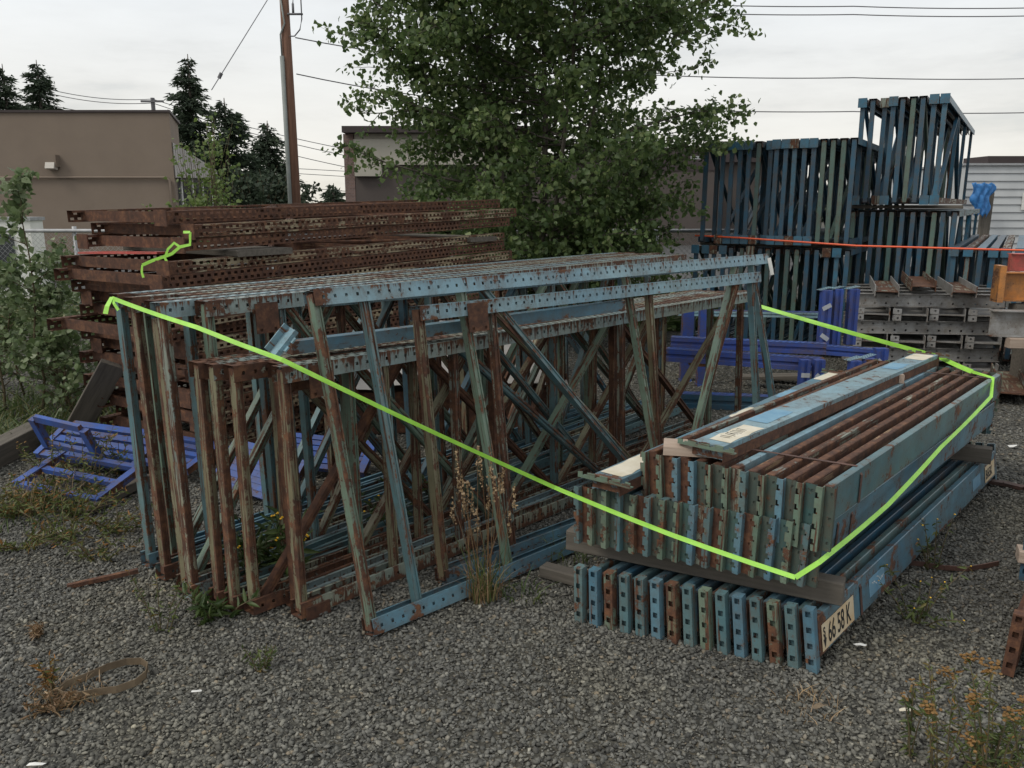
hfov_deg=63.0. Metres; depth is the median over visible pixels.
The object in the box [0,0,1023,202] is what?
sky
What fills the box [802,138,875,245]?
rack upright
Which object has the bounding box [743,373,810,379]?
board
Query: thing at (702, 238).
rack upright
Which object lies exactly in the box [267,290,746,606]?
rack upright
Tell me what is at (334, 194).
fir tree
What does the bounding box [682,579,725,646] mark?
step beam
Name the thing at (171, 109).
power line
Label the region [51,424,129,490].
weed
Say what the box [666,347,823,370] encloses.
blue rail
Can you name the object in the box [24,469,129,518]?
weed
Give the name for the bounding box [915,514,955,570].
weed
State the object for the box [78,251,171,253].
orange plate
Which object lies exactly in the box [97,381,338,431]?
rack upright
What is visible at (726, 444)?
step beam
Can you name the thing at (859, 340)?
steel section
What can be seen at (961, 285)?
steel channel
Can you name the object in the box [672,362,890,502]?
step beam
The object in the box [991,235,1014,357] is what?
rack upright
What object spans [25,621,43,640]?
weed
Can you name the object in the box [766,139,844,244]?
rack upright
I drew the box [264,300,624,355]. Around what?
step beam
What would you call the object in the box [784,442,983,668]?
step beam
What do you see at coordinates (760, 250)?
rack upright
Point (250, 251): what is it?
timber
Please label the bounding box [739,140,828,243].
rack upright
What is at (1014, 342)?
timber
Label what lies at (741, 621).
step beam
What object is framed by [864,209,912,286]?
rack upright
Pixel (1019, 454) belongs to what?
gravel
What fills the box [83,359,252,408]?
rack upright
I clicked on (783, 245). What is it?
timber
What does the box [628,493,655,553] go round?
step beam
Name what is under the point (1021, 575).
step beam
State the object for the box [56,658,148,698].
packing band
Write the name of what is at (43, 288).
sapling
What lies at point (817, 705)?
litter
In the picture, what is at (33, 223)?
white container
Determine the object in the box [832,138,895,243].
rack upright
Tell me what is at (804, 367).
steel post
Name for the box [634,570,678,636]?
step beam
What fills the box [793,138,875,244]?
rack upright
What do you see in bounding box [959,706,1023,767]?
weed
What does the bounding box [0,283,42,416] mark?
sapling
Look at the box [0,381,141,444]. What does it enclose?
rough grass
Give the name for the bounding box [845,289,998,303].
steel section
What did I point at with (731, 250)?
rack upright
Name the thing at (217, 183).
bush
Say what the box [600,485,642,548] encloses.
step beam
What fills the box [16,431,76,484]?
weed
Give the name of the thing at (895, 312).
steel section
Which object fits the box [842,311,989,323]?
steel section
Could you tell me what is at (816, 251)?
rack upright
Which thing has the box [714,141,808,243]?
rack upright
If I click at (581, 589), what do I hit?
step beam
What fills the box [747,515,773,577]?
step beam
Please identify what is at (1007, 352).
rack upright
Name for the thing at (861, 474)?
steel band
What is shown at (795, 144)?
rack upright
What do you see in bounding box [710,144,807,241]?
rack upright
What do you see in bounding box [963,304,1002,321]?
steel section
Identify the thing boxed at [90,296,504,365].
rack upright
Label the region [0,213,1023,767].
ground
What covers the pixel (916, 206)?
timber
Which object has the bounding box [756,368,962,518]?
step beam
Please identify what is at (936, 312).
steel section
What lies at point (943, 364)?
steel section
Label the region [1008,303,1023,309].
timber
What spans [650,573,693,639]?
step beam
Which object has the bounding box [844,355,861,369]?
steel post
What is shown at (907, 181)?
rack upright
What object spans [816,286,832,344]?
steel post
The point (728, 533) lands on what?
step beam
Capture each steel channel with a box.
[869,275,899,296]
[901,271,936,291]
[937,276,977,297]
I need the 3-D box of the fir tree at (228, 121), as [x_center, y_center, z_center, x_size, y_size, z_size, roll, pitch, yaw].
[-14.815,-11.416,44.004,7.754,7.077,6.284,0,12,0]
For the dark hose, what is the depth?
4.82 m
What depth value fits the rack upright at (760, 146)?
9.08 m
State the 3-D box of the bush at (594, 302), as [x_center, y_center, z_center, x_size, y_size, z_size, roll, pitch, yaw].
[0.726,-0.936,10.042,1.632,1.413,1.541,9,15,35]
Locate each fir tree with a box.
[0,65,28,109]
[18,60,65,109]
[162,54,219,160]
[192,99,287,204]
[245,122,318,213]
[319,183,345,201]
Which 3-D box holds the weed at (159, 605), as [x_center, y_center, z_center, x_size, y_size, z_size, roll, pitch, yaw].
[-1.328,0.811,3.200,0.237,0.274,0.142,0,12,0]
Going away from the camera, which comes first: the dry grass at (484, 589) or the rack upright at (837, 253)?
the dry grass at (484, 589)
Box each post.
[678,312,693,381]
[695,309,706,385]
[797,359,810,384]
[811,359,825,378]
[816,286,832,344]
[829,286,844,345]
[843,285,859,344]
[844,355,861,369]
[858,353,876,363]
[872,347,888,363]
[974,193,994,264]
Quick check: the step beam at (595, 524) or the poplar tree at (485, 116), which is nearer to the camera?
the step beam at (595, 524)
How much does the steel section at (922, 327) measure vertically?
0.122 m
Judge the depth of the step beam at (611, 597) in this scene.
3.21 m
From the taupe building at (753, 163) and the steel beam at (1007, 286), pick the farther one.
the taupe building at (753, 163)
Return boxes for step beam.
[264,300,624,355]
[573,485,603,543]
[574,558,621,623]
[578,368,843,496]
[587,488,607,545]
[589,561,635,627]
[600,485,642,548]
[604,564,649,630]
[614,489,643,551]
[619,567,664,633]
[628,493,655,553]
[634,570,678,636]
[640,359,877,496]
[642,496,670,556]
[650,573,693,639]
[656,360,889,500]
[656,499,684,559]
[666,576,709,644]
[671,502,696,562]
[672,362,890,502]
[678,350,949,462]
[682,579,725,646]
[686,504,708,565]
[688,457,718,505]
[698,583,740,650]
[701,507,724,568]
[704,391,880,508]
[715,586,756,654]
[716,510,741,571]
[721,366,937,511]
[732,512,758,574]
[732,589,773,657]
[738,366,950,515]
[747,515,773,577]
[749,459,952,662]
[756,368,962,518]
[763,518,788,580]
[766,441,971,665]
[774,369,975,542]
[780,520,807,583]
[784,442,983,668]
[792,370,988,546]
[796,401,995,587]
[802,443,996,673]
[810,372,1002,552]
[1001,594,1023,676]
[1018,543,1023,580]
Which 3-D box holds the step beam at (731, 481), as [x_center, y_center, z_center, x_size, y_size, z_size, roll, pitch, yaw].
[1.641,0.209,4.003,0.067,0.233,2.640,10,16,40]
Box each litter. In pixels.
[26,762,45,765]
[812,702,827,708]
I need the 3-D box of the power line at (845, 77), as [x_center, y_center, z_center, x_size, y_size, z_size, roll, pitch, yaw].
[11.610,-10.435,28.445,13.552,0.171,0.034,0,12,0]
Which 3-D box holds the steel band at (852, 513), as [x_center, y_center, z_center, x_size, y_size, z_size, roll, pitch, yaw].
[1.262,0.517,3.127,0.020,0.140,0.015,10,16,40]
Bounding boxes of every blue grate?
[12,450,135,501]
[28,414,103,456]
[33,420,146,470]
[100,426,214,474]
[216,442,304,499]
[296,433,375,476]
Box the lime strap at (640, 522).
[112,296,994,579]
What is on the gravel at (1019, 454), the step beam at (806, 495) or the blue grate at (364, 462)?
the blue grate at (364, 462)
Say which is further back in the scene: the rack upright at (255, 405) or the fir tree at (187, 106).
the fir tree at (187, 106)
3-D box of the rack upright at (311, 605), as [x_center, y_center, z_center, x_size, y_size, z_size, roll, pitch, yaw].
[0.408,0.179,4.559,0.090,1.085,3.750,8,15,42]
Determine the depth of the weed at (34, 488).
4.44 m
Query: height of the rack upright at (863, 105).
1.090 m
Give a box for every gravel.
[0,339,1023,499]
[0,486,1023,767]
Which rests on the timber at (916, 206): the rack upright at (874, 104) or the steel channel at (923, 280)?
the rack upright at (874, 104)
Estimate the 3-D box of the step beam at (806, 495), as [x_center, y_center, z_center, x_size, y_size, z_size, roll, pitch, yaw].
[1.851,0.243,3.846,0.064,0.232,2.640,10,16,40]
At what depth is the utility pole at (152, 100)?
66.58 m
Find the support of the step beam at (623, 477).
on the step beam at (580, 518)
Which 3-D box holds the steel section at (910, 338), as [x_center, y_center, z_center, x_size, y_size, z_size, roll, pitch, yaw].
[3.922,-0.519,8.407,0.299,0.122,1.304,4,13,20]
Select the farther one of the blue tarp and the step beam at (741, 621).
the blue tarp
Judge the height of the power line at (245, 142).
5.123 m
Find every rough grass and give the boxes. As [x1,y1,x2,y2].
[0,296,817,331]
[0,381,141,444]
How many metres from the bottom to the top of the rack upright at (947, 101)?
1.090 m
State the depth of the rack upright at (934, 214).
8.75 m
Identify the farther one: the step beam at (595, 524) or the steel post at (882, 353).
the steel post at (882, 353)
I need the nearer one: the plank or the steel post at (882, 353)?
the plank
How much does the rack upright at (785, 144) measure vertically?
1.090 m
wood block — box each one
[663,438,709,457]
[899,374,904,383]
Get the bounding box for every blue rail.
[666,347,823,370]
[670,336,826,354]
[671,391,767,409]
[826,344,872,357]
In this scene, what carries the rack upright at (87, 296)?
on the rack upright at (97, 308)
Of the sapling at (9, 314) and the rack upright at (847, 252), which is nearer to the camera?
the sapling at (9, 314)
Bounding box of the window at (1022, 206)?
[1021,192,1023,209]
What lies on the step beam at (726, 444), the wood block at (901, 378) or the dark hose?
the wood block at (901, 378)
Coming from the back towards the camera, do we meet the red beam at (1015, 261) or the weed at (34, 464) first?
the red beam at (1015, 261)
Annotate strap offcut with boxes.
[141,231,190,277]
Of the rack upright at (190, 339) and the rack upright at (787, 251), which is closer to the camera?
the rack upright at (190, 339)
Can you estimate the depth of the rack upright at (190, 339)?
3.97 m
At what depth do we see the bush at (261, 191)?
32.87 m
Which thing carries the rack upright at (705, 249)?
on the ground at (504, 695)
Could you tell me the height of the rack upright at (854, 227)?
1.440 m
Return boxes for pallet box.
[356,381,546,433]
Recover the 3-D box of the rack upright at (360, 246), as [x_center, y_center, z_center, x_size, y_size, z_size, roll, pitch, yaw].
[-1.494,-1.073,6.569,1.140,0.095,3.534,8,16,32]
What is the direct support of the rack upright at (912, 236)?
on the ground at (504, 695)
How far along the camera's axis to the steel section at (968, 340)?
7.84 m
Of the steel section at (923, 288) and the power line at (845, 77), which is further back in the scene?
the power line at (845, 77)
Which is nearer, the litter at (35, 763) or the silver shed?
the litter at (35, 763)
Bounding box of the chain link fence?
[0,226,866,308]
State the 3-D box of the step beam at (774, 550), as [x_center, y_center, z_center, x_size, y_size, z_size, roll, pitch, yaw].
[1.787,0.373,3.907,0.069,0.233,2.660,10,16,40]
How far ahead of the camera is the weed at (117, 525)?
4.12 m
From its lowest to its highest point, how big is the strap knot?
0.067 m
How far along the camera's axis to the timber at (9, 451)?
5.41 m
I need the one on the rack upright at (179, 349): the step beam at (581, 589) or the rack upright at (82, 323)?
the rack upright at (82, 323)
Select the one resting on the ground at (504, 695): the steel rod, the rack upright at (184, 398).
the steel rod
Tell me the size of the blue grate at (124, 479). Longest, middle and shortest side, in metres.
0.609 x 0.358 x 0.040 m
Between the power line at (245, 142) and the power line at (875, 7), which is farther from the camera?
the power line at (245, 142)
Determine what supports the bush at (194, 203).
on the parking lot
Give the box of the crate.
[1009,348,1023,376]
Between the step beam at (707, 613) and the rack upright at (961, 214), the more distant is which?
the rack upright at (961, 214)
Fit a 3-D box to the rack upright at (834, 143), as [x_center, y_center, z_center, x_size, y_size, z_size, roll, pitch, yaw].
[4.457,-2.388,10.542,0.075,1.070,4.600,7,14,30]
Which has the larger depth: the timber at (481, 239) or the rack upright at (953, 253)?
the rack upright at (953, 253)
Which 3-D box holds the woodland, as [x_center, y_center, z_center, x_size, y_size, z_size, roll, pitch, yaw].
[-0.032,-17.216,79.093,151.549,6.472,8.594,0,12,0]
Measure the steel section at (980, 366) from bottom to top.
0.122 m
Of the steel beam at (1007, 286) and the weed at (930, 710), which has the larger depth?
the steel beam at (1007, 286)
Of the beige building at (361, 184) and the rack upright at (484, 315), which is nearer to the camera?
the rack upright at (484, 315)
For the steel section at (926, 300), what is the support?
on the steel section at (895, 312)
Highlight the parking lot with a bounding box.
[48,233,910,289]
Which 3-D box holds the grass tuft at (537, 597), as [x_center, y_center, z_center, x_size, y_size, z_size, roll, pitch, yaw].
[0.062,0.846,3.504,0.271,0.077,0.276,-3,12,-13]
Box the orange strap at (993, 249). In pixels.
[695,235,1023,250]
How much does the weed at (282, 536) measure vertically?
0.385 m
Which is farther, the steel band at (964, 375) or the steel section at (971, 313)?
the steel section at (971, 313)
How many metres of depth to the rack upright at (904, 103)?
8.75 m
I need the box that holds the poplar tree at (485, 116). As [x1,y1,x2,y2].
[312,0,765,308]
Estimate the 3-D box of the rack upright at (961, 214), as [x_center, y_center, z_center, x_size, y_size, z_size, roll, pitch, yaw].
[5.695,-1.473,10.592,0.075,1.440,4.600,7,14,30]
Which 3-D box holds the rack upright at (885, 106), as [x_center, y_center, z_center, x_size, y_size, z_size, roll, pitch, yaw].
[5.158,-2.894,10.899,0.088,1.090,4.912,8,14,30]
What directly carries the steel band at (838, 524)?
attached to the step beam at (868, 506)
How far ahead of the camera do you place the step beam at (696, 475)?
3.11 m
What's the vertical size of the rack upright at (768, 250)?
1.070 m
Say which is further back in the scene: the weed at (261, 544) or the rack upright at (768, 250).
the rack upright at (768, 250)
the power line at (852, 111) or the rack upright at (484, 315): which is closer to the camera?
the rack upright at (484, 315)
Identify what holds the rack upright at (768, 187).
on the timber at (783, 245)
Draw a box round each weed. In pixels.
[0,462,93,515]
[0,475,59,519]
[0,485,120,545]
[0,513,86,553]
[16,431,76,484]
[18,677,102,720]
[21,530,140,561]
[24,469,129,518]
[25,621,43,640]
[28,650,59,692]
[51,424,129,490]
[59,496,153,535]
[93,433,144,475]
[125,570,192,631]
[173,582,259,625]
[221,506,280,568]
[223,545,273,575]
[241,644,277,671]
[259,507,322,576]
[361,474,427,525]
[878,564,972,627]
[898,678,932,756]
[914,659,996,767]
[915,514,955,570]
[919,651,1023,767]
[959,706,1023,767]
[967,676,1023,767]
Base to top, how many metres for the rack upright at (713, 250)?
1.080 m
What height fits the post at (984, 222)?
1.872 m
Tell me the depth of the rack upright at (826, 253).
8.78 m
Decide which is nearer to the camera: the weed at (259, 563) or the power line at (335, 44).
the weed at (259, 563)
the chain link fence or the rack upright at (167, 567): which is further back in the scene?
the chain link fence
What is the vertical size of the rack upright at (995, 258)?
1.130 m
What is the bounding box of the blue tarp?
[969,182,995,216]
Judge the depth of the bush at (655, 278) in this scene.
10.03 m
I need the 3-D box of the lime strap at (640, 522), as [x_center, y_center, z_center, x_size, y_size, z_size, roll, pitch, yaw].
[0.751,-0.013,3.865,4.317,0.858,2.209,-8,15,-34]
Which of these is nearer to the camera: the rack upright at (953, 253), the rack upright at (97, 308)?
the rack upright at (97, 308)
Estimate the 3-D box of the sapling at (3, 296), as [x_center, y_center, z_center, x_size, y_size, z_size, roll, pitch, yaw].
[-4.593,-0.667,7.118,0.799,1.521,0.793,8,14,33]
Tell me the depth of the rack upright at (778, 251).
9.17 m
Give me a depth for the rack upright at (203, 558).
3.77 m
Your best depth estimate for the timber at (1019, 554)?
3.23 m
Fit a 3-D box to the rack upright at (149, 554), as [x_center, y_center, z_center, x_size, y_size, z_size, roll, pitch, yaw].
[-0.406,-0.113,5.196,0.075,1.220,4.050,6,13,38]
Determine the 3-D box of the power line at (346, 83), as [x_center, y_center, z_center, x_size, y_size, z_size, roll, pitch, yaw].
[-1.843,-7.962,22.838,8.119,0.406,0.028,-7,14,-29]
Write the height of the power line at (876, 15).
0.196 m
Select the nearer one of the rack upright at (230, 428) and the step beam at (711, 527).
the step beam at (711, 527)
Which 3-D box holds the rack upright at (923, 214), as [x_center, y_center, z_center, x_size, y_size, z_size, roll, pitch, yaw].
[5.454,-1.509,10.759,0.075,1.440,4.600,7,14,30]
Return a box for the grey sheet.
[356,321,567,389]
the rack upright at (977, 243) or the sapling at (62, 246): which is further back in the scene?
the rack upright at (977, 243)
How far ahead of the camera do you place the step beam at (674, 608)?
3.11 m
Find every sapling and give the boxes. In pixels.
[0,167,90,415]
[0,232,99,388]
[0,246,91,395]
[0,253,97,405]
[0,260,15,364]
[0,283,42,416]
[1,310,117,412]
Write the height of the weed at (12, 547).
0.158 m
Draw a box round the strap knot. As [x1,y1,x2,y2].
[103,297,119,313]
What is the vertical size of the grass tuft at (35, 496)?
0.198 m
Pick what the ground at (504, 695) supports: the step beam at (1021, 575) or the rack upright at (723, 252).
the rack upright at (723, 252)
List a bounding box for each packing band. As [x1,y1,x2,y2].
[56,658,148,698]
[909,561,998,570]
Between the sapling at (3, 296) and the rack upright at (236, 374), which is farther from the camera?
the sapling at (3, 296)
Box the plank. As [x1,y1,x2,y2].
[67,359,122,422]
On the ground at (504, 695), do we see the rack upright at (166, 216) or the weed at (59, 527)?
the weed at (59, 527)
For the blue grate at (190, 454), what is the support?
on the ground at (504, 695)
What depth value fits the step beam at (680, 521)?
3.09 m
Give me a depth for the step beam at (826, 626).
3.44 m
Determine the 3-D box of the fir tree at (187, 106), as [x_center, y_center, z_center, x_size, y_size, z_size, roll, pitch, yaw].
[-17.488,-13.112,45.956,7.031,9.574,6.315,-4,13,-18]
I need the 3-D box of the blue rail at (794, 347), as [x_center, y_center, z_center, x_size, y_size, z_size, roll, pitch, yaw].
[1.947,-0.323,6.936,1.236,0.088,0.100,3,13,14]
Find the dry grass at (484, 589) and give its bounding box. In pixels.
[445,445,520,606]
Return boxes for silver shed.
[843,156,1023,271]
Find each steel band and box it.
[752,449,862,502]
[835,522,839,545]
[849,511,853,534]
[854,576,862,614]
[923,371,994,402]
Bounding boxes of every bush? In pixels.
[138,183,245,262]
[163,111,244,205]
[212,161,321,242]
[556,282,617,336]
[605,245,719,330]
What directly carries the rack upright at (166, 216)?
on the rack upright at (201, 229)
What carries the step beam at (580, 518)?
on the timber at (829, 589)
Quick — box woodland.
[301,188,825,221]
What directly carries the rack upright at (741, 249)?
on the ground at (504, 695)
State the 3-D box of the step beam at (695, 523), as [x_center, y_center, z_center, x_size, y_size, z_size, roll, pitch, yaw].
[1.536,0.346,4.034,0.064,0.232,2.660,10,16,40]
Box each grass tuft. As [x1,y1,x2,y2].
[0,484,82,532]
[2,471,89,518]
[41,667,109,717]
[498,564,556,604]
[537,529,596,566]
[765,680,844,724]
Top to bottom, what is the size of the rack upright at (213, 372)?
1.000 m
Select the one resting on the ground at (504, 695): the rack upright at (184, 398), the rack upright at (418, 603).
the rack upright at (418, 603)
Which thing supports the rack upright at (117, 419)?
on the rack upright at (319, 427)
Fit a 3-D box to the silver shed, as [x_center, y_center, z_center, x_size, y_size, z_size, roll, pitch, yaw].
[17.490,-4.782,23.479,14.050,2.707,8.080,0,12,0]
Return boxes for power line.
[52,90,343,148]
[52,105,343,166]
[55,94,341,154]
[211,0,267,89]
[295,37,562,63]
[296,73,565,105]
[656,75,1023,79]
[662,108,1023,113]
[686,4,1023,8]
[702,13,1023,16]
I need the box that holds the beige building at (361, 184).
[341,126,720,244]
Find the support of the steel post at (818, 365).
on the ground at (504, 695)
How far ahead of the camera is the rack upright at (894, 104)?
8.81 m
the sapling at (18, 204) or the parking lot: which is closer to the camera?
the sapling at (18, 204)
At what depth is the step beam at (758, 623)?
3.00 m
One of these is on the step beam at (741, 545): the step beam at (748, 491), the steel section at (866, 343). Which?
the step beam at (748, 491)
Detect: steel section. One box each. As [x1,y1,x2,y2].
[841,336,985,346]
[841,346,998,361]
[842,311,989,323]
[842,341,992,352]
[843,315,989,327]
[844,286,990,298]
[844,319,988,334]
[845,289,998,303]
[845,293,1005,307]
[847,284,986,289]
[853,329,887,347]
[858,303,890,320]
[888,329,925,348]
[890,303,928,321]
[925,330,962,348]
[927,303,965,321]
[938,361,959,368]
[957,357,998,374]
[960,330,1001,350]
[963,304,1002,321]
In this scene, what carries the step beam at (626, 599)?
on the ground at (504, 695)
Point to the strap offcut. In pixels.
(167, 254)
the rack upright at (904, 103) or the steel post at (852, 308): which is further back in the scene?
the rack upright at (904, 103)
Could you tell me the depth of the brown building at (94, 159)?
24.19 m
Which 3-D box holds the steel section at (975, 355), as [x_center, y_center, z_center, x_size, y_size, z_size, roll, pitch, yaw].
[3.864,-0.286,7.926,1.420,0.122,0.061,1,12,6]
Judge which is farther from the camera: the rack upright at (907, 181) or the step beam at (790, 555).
the rack upright at (907, 181)
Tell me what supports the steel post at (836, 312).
on the ground at (504, 695)
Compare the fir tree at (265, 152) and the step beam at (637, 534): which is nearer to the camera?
the step beam at (637, 534)
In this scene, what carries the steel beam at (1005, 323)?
on the timber at (1014, 342)
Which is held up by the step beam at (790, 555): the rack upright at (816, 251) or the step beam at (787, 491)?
the step beam at (787, 491)
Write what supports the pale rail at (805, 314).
attached to the steel post at (687, 324)
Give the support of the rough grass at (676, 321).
on the ground at (504, 695)
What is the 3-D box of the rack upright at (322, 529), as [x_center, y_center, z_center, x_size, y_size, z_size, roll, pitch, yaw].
[-0.097,-0.047,4.886,0.075,1.220,4.050,6,13,38]
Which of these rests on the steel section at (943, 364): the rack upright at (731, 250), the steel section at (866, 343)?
the steel section at (866, 343)
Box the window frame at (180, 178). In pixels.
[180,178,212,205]
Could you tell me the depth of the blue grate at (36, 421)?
4.88 m
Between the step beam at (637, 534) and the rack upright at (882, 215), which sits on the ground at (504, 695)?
the rack upright at (882, 215)
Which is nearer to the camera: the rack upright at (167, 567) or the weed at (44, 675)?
the weed at (44, 675)
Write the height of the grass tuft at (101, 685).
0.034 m
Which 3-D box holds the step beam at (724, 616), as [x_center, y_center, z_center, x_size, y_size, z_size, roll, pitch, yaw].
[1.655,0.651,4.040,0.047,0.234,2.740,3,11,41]
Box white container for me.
[0,217,48,297]
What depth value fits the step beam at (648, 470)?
3.68 m
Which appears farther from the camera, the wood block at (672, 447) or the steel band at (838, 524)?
the wood block at (672, 447)
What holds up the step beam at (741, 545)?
on the timber at (829, 589)
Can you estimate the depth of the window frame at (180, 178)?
25.73 m
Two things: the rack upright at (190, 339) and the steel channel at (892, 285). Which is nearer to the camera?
the rack upright at (190, 339)
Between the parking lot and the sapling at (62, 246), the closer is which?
the sapling at (62, 246)
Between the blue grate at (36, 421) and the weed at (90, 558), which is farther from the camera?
the blue grate at (36, 421)
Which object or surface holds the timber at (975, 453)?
on the step beam at (674, 608)
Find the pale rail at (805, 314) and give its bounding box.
[677,310,817,317]
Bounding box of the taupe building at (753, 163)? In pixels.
[579,148,781,228]
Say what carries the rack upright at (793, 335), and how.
on the ground at (504, 695)
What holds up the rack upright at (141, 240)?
on the rack upright at (360, 246)
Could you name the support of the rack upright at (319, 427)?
on the ground at (504, 695)
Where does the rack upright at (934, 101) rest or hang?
on the timber at (916, 206)
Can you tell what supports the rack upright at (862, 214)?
on the ground at (504, 695)
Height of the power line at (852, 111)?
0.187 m
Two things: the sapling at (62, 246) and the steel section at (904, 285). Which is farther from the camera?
the steel section at (904, 285)
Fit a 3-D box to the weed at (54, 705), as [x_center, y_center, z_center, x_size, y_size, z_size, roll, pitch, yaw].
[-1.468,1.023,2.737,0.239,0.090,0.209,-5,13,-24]
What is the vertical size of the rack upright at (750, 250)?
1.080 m
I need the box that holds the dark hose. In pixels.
[989,479,1023,489]
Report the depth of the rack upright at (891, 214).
8.95 m
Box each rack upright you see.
[46,295,450,341]
[53,241,503,289]
[61,231,504,277]
[67,199,499,225]
[71,250,511,292]
[76,217,509,253]
[79,302,245,330]
[79,310,513,380]
[80,259,514,305]
[81,290,507,356]
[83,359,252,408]
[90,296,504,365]
[91,208,515,239]
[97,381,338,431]
[98,312,513,385]
[100,396,323,445]
[108,252,620,567]
[112,377,297,410]
[115,383,316,434]
[122,400,324,460]
[123,253,639,580]
[132,252,633,557]
[144,254,658,590]
[150,255,666,599]
[175,253,659,562]
[188,290,703,605]
[194,254,685,582]
[203,290,712,611]
[223,291,724,615]
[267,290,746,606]
[271,291,746,621]
[303,254,775,635]
[409,272,760,584]
[691,245,774,336]
[698,144,797,241]
[701,245,788,324]
[709,245,801,328]
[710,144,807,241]
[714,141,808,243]
[718,245,793,333]
[722,141,818,243]
[725,246,793,338]
[731,141,827,243]
[732,246,821,337]
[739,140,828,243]
[743,246,816,338]
[748,141,829,243]
[756,246,820,338]
[760,140,845,243]
[762,246,843,339]
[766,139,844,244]
[770,247,841,340]
[775,139,846,244]
[779,247,855,340]
[784,139,862,244]
[788,247,861,340]
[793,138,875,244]
[798,247,833,341]
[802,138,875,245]
[808,248,865,341]
[813,139,882,244]
[822,138,891,244]
[822,248,855,289]
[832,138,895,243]
[832,238,891,289]
[840,240,891,344]
[842,137,903,244]
[843,209,893,328]
[852,98,916,204]
[854,209,909,283]
[861,98,916,203]
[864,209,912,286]
[871,98,917,204]
[874,209,912,280]
[879,96,937,204]
[883,209,921,283]
[890,97,938,203]
[894,209,930,286]
[900,96,946,203]
[905,209,939,275]
[910,95,953,203]
[914,209,948,276]
[919,94,966,204]
[926,209,956,277]
[929,93,974,204]
[934,209,967,279]
[945,209,979,281]
[948,234,978,281]
[963,234,988,283]
[974,235,997,304]
[983,235,1006,346]
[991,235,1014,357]
[1002,235,1023,360]
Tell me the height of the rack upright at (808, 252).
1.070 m
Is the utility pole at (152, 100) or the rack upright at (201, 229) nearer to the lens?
the rack upright at (201, 229)
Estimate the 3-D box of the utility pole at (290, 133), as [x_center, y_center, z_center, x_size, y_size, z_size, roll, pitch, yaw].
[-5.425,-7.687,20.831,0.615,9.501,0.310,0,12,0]
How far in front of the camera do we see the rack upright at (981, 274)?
9.48 m
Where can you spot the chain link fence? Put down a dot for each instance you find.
(74, 230)
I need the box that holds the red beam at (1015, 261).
[1007,253,1023,270]
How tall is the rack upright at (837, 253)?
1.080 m
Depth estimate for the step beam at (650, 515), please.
3.14 m
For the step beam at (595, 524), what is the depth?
3.24 m
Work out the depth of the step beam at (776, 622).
3.45 m
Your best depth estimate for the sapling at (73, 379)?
6.15 m
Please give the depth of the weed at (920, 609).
3.27 m
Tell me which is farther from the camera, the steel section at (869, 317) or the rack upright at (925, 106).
the rack upright at (925, 106)
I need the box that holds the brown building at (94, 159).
[0,110,216,258]
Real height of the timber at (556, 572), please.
0.050 m
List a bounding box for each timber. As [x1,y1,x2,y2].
[0,422,48,467]
[81,474,149,514]
[123,244,292,256]
[385,233,496,241]
[539,562,573,585]
[566,525,845,605]
[700,242,856,248]
[852,205,963,208]
[949,444,992,464]
[1004,337,1023,348]
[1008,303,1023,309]
[1015,544,1023,563]
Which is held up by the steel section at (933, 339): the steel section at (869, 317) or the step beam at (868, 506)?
the steel section at (869, 317)
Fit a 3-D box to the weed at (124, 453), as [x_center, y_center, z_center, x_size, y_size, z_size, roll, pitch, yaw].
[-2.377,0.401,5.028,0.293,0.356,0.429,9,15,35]
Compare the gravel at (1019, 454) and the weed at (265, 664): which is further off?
the gravel at (1019, 454)
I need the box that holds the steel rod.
[67,568,138,587]
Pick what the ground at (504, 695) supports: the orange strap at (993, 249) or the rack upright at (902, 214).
the rack upright at (902, 214)
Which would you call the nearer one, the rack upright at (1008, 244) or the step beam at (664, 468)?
the step beam at (664, 468)
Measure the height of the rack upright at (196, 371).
1.000 m
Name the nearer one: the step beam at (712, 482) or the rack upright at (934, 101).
the step beam at (712, 482)
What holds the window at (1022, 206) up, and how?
in the silver shed
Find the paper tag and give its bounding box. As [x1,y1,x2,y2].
[767,258,773,274]
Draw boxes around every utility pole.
[140,98,163,109]
[280,0,302,238]
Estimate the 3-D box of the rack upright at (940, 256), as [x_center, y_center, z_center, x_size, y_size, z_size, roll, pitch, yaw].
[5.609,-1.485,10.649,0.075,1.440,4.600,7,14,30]
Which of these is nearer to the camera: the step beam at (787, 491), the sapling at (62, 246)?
the step beam at (787, 491)
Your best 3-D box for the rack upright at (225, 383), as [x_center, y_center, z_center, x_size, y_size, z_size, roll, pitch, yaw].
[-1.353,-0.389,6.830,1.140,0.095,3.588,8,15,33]
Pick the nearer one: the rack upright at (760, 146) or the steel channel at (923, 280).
the steel channel at (923, 280)
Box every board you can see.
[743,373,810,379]
[763,374,810,380]
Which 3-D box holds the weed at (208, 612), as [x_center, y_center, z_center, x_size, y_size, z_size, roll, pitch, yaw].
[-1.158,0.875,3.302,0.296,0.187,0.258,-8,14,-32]
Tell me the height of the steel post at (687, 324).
0.713 m
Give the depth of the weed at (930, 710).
2.30 m
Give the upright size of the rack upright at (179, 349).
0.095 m
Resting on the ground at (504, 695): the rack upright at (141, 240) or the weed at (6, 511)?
the weed at (6, 511)
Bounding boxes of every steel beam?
[985,309,1023,336]
[990,265,1023,302]
[990,363,1023,402]
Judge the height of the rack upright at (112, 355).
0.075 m
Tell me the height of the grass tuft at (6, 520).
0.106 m
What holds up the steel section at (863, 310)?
on the steel section at (922, 327)

